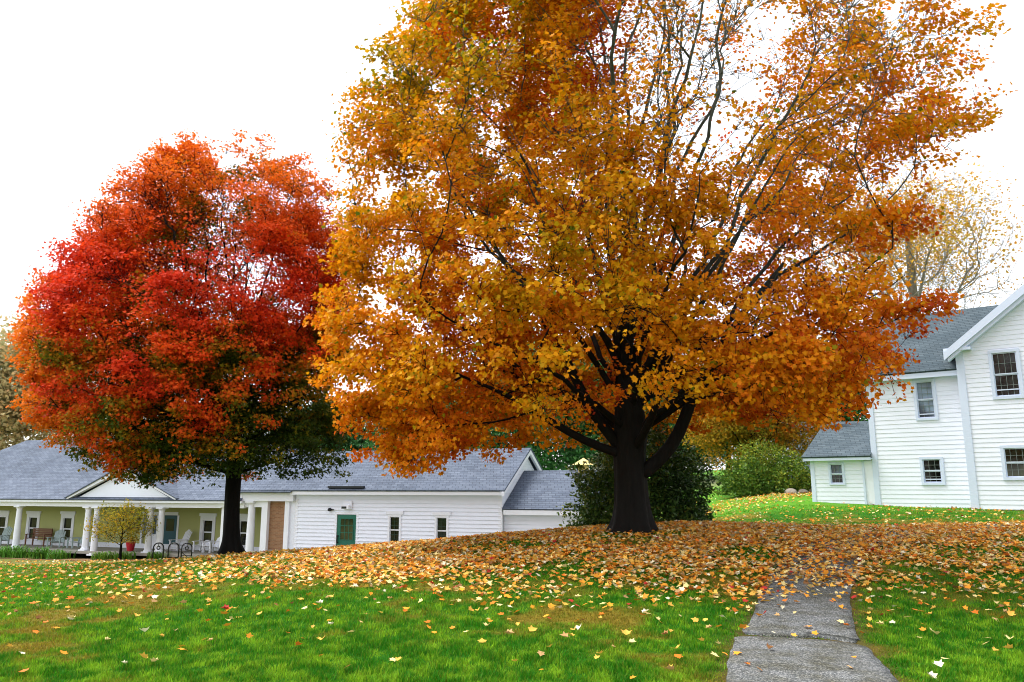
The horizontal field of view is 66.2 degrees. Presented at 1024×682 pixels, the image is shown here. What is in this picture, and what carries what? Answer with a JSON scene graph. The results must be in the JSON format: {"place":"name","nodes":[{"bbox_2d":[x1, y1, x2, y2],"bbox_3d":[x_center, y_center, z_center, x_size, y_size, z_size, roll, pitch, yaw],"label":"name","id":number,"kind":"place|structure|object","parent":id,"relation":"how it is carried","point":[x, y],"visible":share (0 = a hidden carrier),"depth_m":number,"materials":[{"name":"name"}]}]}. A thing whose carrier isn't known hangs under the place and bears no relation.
{"place":"outdoors","nodes":[
{"label":"outdoors","id":0,"kind":"place"},
{"bbox_2d":[0,470,1023,681],"bbox_3d":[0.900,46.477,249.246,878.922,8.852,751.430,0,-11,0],"label":"lawn ground","id":1,"kind":"structure","parent":0,"point":[807,501],"depth_m":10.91,"materials":[{"name":"plant"}]},
{"bbox_2d":[0,311,95,449],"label":"distant tree","id":2,"kind":"object","parent":1,"relation":"on","point":[9,418],"visible":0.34,"depth_m":69.81,"materials":[{"name":"orange plant"}]},
{"bbox_2d":[8,557,163,560],"bbox_3d":[-27.667,11.768,42.904,21.500,0.365,1.756,-4,-11,20],"label":"mulch bed","id":3,"kind":"object","parent":1,"relation":"on","point":[73,559],"visible":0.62,"depth_m":40.90,"materials":[{"name":"brown soil"}]},
{"bbox_2d":[0,546,24,557],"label":"strap leaf clump","id":4,"kind":"object","parent":3,"relation":"on","point":[4,550],"visible":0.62,"depth_m":42.84,"materials":[{"name":"green plant"}]},
{"bbox_2d":[1,545,38,557],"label":"strap leaf clump","id":5,"kind":"object","parent":3,"relation":"on","point":[20,552],"visible":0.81,"depth_m":42.56,"materials":[{"name":"green plant"}]},
{"bbox_2d":[26,546,62,558],"bbox_3d":[-24.966,11.389,42.193,2.088,0.686,1.733,10,-14,-42],"label":"strap leaf clump","id":6,"kind":"object","parent":3,"relation":"on","point":[38,552],"visible":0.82,"depth_m":42.02,"materials":[{"name":"green plant"}]},
{"bbox_2d":[41,549,76,558],"bbox_3d":[-24.172,11.324,41.629,2.013,0.550,1.462,0,-11,0],"label":"strap leaf clump","id":7,"kind":"object","parent":3,"relation":"on","point":[62,555],"visible":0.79,"depth_m":41.55,"materials":[{"name":"green plant"}]},
{"bbox_2d":[90,551,114,560],"bbox_3d":[-21.180,11.146,40.748,1.394,0.459,1.171,0,-11,0],"label":"strap leaf clump","id":8,"kind":"object","parent":3,"relation":"on","point":[102,554],"visible":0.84,"depth_m":40.63,"materials":[{"name":"green plant"}]},
{"bbox_2d":[81,498,160,559],"bbox_3d":[-19.999,9.616,40.106,3.876,3.149,3.470,0,-11,0],"label":"young tree","id":9,"kind":"object","parent":3,"relation":"on","point":[131,522],"visible":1,"depth_m":39.90,"materials":[{"name":"yellow plant"}]},
{"bbox_2d":[113,551,136,559],"bbox_3d":[-19.834,11.005,40.252,1.159,0.458,1.158,6,-12,-31],"label":"strap leaf clump","id":10,"kind":"object","parent":3,"relation":"on","point":[128,555],"visible":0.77,"depth_m":40.14,"materials":[{"name":"green plant"}]},
{"bbox_2d":[146,551,170,559],"bbox_3d":[-17.940,10.851,39.654,1.195,0.457,1.044,1,-11,-7],"label":"strap leaf clump","id":11,"kind":"object","parent":3,"relation":"on","point":[157,555],"visible":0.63,"depth_m":39.51,"materials":[{"name":"green plant"}]},
{"bbox_2d":[139,652,147,657],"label":"fallen leaf","id":12,"kind":"object","parent":1,"relation":"on","point":[143,655],"visible":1,"depth_m":7.37,"materials":[{"name":"yellow plant"}]},
{"bbox_2d":[0,434,298,557],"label":"porch building","id":13,"kind":"structure","parent":1,"relation":"on","point":[54,489],"depth_m":43.15,"materials":[{"name":"green"}]},
{"bbox_2d":[0,510,9,536],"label":"window","id":14,"kind":"structure","parent":13,"relation":"in","point":[4,515],"depth_m":47.99,"materials":[{"name":"white paint"}]},
{"bbox_2d":[0,526,12,544],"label":"slatted chair","id":15,"kind":"object","parent":13,"relation":"on","point":[5,535],"visible":1,"depth_m":46.30,"materials":[{"name":"grey paint"}]},
{"bbox_2d":[23,511,41,540],"bbox_3d":[-28.742,11.072,47.096,1.170,1.720,0.175,-4,-11,20],"label":"window","id":16,"kind":"structure","parent":13,"relation":"in","point":[33,517],"depth_m":47.16,"materials":[{"name":"white paint"}]},
{"bbox_2d":[24,528,52,545],"bbox_3d":[-27.648,11.456,45.842,1.520,0.985,0.550,-4,-11,20],"label":"wooden bench","id":17,"kind":"object","parent":13,"relation":"on","point":[44,530],"visible":0.89,"depth_m":46.00,"materials":[{"name":"brown wood"}]},
{"bbox_2d":[46,530,65,547],"bbox_3d":[-25.766,11.179,44.444,0.770,0.935,0.942,2,-11,-8],"label":"slatted chair","id":18,"kind":"object","parent":13,"relation":"on","point":[59,539],"visible":1,"depth_m":44.62,"materials":[{"name":"grey paint"}]},
{"bbox_2d":[59,511,75,541],"bbox_3d":[-26.157,10.899,46.169,1.170,1.720,0.175,-4,-11,20],"label":"window","id":19,"kind":"structure","parent":13,"relation":"in","point":[67,517],"depth_m":46.21,"materials":[{"name":"white paint"}]},
{"bbox_2d":[66,536,82,547],"bbox_3d":[-24.294,11.127,43.900,0.770,0.838,0.912,-9,-14,39],"label":"slatted chair","id":20,"kind":"object","parent":13,"relation":"on","point":[79,540],"visible":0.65,"depth_m":43.79,"materials":[{"name":"grey paint"}]},
{"bbox_2d":[126,534,136,550],"bbox_3d":[-20.341,10.779,41.953,0.691,0.885,0.778,2,-11,-11],"label":"flower pot","id":21,"kind":"object","parent":13,"relation":"on","point":[131,546],"visible":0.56,"depth_m":41.82,"materials":[{"name":"red ceramic"}]},
{"bbox_2d":[163,515,177,543],"bbox_3d":[-19.002,10.602,43.606,0.950,1.800,0.072,-4,-11,20],"label":"door","id":22,"kind":"structure","parent":13,"relation":"in","point":[170,521],"depth_m":43.60,"materials":[{"name":"teal paint"}]},
{"bbox_2d":[165,529,191,550],"bbox_3d":[-17.869,10.724,42.207,0.770,1.097,1.183,-6,-12,31],"label":"rocking chair","id":23,"kind":"object","parent":13,"relation":"on","point":[184,539],"visible":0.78,"depth_m":42.40,"materials":[{"name":"white paint"}]},
{"bbox_2d":[192,540,213,551],"bbox_3d":[-16.244,10.773,41.269,0.770,0.564,0.828,-3,-11,14],"label":"slatted chair","id":24,"kind":"object","parent":13,"relation":"on","point":[205,543],"visible":0.72,"depth_m":41.41,"materials":[{"name":"white paint"}]},
{"bbox_2d":[197,513,216,545],"bbox_3d":[-16.569,10.257,42.741,1.140,1.720,0.175,-4,-11,20],"label":"window","id":25,"kind":"structure","parent":13,"relation":"in","point":[207,520],"depth_m":42.79,"materials":[{"name":"white paint"}]},
{"bbox_2d":[202,537,219,552],"bbox_3d":[-15.515,10.562,40.748,0.770,0.789,0.897,-8,-13,36],"label":"slatted chair","id":26,"kind":"object","parent":13,"relation":"on","point":[215,545],"visible":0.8,"depth_m":40.78,"materials":[{"name":"white paint"}]},
{"bbox_2d":[240,514,247,546],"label":"window","id":27,"kind":"structure","parent":13,"relation":"in","point":[243,517],"depth_m":42.00,"materials":[{"name":"white paint"}]},
{"bbox_2d":[152,542,163,558],"bbox_3d":[-17.505,10.415,38.843,0.544,0.892,0.064,2,-11,-8],"label":"bike hoop","id":28,"kind":"object","parent":1,"relation":"on","point":[158,543],"visible":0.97,"depth_m":38.85,"materials":[{"name":"black paint"}]},
{"bbox_2d":[167,542,179,557],"bbox_3d":[-16.612,10.333,38.528,0.544,0.892,0.064,2,-11,-8],"label":"bike hoop","id":29,"kind":"object","parent":1,"relation":"on","point":[169,546],"visible":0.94,"depth_m":38.53,"materials":[{"name":"black paint"}]},
{"bbox_2d":[4,128,357,554],"bbox_3d":[-9.861,0.067,24.424,10.549,12.916,9.499,0,-11,0],"label":"maple tree","id":30,"kind":"object","parent":1,"relation":"on","point":[187,355],"visible":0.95,"depth_m":22.21,"materials":[{"name":"red plant"}]},
{"bbox_2d":[180,542,192,556],"bbox_3d":[-15.824,10.284,38.307,0.530,0.892,0.397,13,-17,-51],"label":"bike hoop","id":31,"kind":"object","parent":1,"relation":"on","point":[181,555],"visible":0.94,"depth_m":38.27,"materials":[{"name":"black paint"}]},
{"bbox_2d":[269,396,378,451],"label":"woodland tree","id":32,"kind":"object","parent":1,"relation":"on","point":[353,444],"depth_m":73.01,"materials":[{"name":"green plant"}]},
{"bbox_2d":[241,448,605,548],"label":"clapboard building","id":33,"kind":"structure","parent":1,"relation":"on","point":[470,494],"depth_m":36.56,"materials":[{"name":"white paint"}]},
{"bbox_2d":[336,515,355,545],"bbox_3d":[-7.848,9.285,37.084,1.020,2.090,0.158,-4,-11,20],"label":"door","id":34,"kind":"structure","parent":33,"relation":"in","point":[346,524],"depth_m":37.15,"materials":[{"name":"green paint"}]},
{"bbox_2d":[386,511,403,541],"bbox_3d":[-5.436,8.644,36.322,0.900,1.530,0.175,-4,-11,20],"label":"window","id":35,"kind":"structure","parent":33,"relation":"in","point":[394,517],"depth_m":36.36,"materials":[{"name":"white paint"}]},
{"bbox_2d":[432,512,450,538],"bbox_3d":[-3.181,8.488,35.516,0.900,1.500,0.175,-4,-11,20],"label":"window","id":36,"kind":"structure","parent":33,"relation":"in","point":[441,520],"depth_m":35.57,"materials":[{"name":"white paint"}]},
{"bbox_2d":[351,386,500,450],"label":"woodland tree","id":37,"kind":"object","parent":1,"relation":"on","point":[371,445],"depth_m":70.24,"materials":[{"name":"green plant"}]},
{"bbox_2d":[0,490,1023,646],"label":"fallen leaves","id":38,"kind":"object","parent":1,"relation":"on","point":[759,530],"depth_m":14.02,"materials":[{"name":"orange plant"}]},
{"bbox_2d":[528,625,536,630],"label":"fallen leaf","id":39,"kind":"object","parent":1,"relation":"on","point":[530,628],"visible":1,"depth_m":8.40,"materials":[{"name":"yellow plant"}]},
{"bbox_2d":[454,329,612,469],"bbox_3d":[1.618,6.144,66.041,15.377,15.834,13.185,0,-11,0],"label":"woodland tree","id":40,"kind":"object","parent":1,"relation":"on","point":[546,460],"visible":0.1,"depth_m":63.74,"materials":[{"name":"green plant"}]},
{"bbox_2d":[547,357,678,476],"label":"woodland tree","id":41,"kind":"object","parent":1,"relation":"on","point":[649,402],"visible":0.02,"depth_m":67.45,"materials":[{"name":"green plant"}]},
{"bbox_2d":[622,629,631,634],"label":"fallen leaf","id":42,"kind":"object","parent":1,"relation":"on","point":[625,632],"visible":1,"depth_m":8.34,"materials":[{"name":"yellow plant"}]},
{"bbox_2d":[556,413,720,526],"bbox_3d":[3.398,3.486,21.211,4.442,3.315,4.068,0,-11,0],"label":"rhododendron","id":43,"kind":"object","parent":1,"relation":"on","point":[674,502],"visible":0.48,"depth_m":20.43,"materials":[{"name":"green plant"}]},
{"bbox_2d":[302,0,1017,535],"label":"maple tree","id":44,"kind":"object","parent":1,"relation":"on","point":[650,338],"visible":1,"depth_m":15.64,"materials":[{"name":"orange plant"}]},
{"bbox_2d":[647,365,727,474],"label":"woodland tree","id":45,"kind":"object","parent":1,"relation":"on","point":[700,450],"visible":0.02,"depth_m":75.14,"materials":[{"name":"green plant"}]},
{"bbox_2d":[693,426,773,471],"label":"woodland tree","id":46,"kind":"object","parent":1,"relation":"on","point":[727,454],"depth_m":84.66,"materials":[{"name":"green plant"}]},
{"bbox_2d":[671,365,830,474],"bbox_3d":[12.316,3.940,40.499,8.458,7.530,6.398,0,-11,0],"label":"rusty tree","id":47,"kind":"object","parent":1,"relation":"on","point":[733,433],"visible":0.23,"depth_m":39.73,"materials":[{"name":"brown plant"}]},
{"bbox_2d":[712,436,811,496],"bbox_3d":[12.145,5.929,37.076,5.349,2.783,4.514,4,-11,-19],"label":"green bush","id":48,"kind":"object","parent":1,"relation":"on","point":[771,476],"visible":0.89,"depth_m":36.14,"materials":[{"name":"green plant"}]},
{"bbox_2d":[784,488,797,493],"bbox_3d":[12.346,6.722,34.745,0.537,0.410,0.703,0,-11,0],"label":"fieldstone","id":49,"kind":"object","parent":1,"relation":"on","point":[790,490],"visible":0.57,"depth_m":34.54,"materials":[{"name":"beige stone"}]},
{"bbox_2d":[763,335,867,442],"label":"woodland tree","id":50,"kind":"object","parent":1,"relation":"on","point":[856,418],"visible":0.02,"depth_m":77.20,"materials":[{"name":"brown plant"}]},
{"bbox_2d":[782,421,868,477],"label":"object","id":51,"kind":"structure","parent":1,"relation":"on","point":[844,422],"depth_m":59.63,"materials":[{"name":"grey"}]},
{"bbox_2d":[796,153,1023,339],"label":"half bare tree","id":52,"kind":"object","parent":1,"relation":"on","point":[910,259],"visible":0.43,"depth_m":45.70,"materials":[{"name":"yellow plant"}]},
{"bbox_2d":[801,284,1023,510],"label":"white house","id":53,"kind":"structure","parent":1,"relation":"on","point":[949,432],"depth_m":28.39,"materials":[{"name":"paint"}]},
{"bbox_2d":[828,462,844,484],"bbox_3d":[12.567,5.135,30.373,0.580,0.860,0.127,-8,-13,37],"label":"window","id":54,"kind":"structure","parent":53,"relation":"in","point":[835,469],"depth_m":30.39,"materials":[{"name":"white paint"}]},
{"bbox_2d":[864,461,874,504],"bbox_3d":[13.500,5.363,29.607,0.305,1.650,0.060,-8,-13,37],"label":"corner trim board","id":55,"kind":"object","parent":53,"relation":"in","point":[869,482],"depth_m":29.59,"materials":[{"name":"white paint"}]},
{"bbox_2d":[912,378,938,420],"bbox_3d":[15.192,2.153,28.845,0.740,1.520,0.127,-8,-13,37],"label":"window","id":56,"kind":"structure","parent":53,"relation":"in","point":[924,391],"depth_m":28.87,"materials":[{"name":"white paint"}]},
{"bbox_2d":[919,456,944,484],"bbox_3d":[15.191,4.694,28.370,0.760,1.010,0.127,-8,-13,37],"label":"window","id":57,"kind":"structure","parent":53,"relation":"in","point":[931,468],"depth_m":28.39,"materials":[{"name":"white paint"}]},
{"bbox_2d":[987,348,1023,399],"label":"window","id":58,"kind":"structure","parent":53,"relation":"in","point":[1004,364],"depth_m":26.91,"materials":[{"name":"white paint"}]},
{"bbox_2d":[999,445,1023,479],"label":"window","id":59,"kind":"structure","parent":53,"relation":"in","point":[1012,456],"depth_m":26.41,"materials":[{"name":"white paint"}]},
{"bbox_2d":[927,671,937,678],"bbox_3d":[3.644,2.891,6.788,0.100,0.057,0.091,10,-7,-20],"label":"fallen leaf","id":60,"kind":"object","parent":1,"relation":"on","point":[931,674],"visible":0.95,"depth_m":6.81,"materials":[{"name":"white plant"}]},
{"bbox_2d":[934,659,943,666],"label":"fallen leaf","id":61,"kind":"object","parent":1,"relation":"on","point":[940,663],"visible":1,"depth_m":7.19,"materials":[{"name":"white plant"}]},
{"bbox_2d":[1007,609,1015,615],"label":"fallen leaf","id":62,"kind":"object","parent":1,"relation":"on","point":[1010,613],"visible":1,"depth_m":9.73,"materials":[{"name":"plant"}]},
{"bbox_2d":[0,0,1023,470],"label":"sky","id":63,"kind":"structure","parent":0,"point":[86,85],"materials":[{"name":"white"}]},
{"bbox_2d":[726,636,898,681],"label":"asphalt path","id":64,"kind":"structure","parent":0,"point":[783,659],"depth_m":7.20,"materials":[{"name":"grey asphalt"}]},
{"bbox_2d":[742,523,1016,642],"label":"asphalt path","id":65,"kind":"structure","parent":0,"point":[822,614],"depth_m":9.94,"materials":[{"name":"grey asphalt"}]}
]}

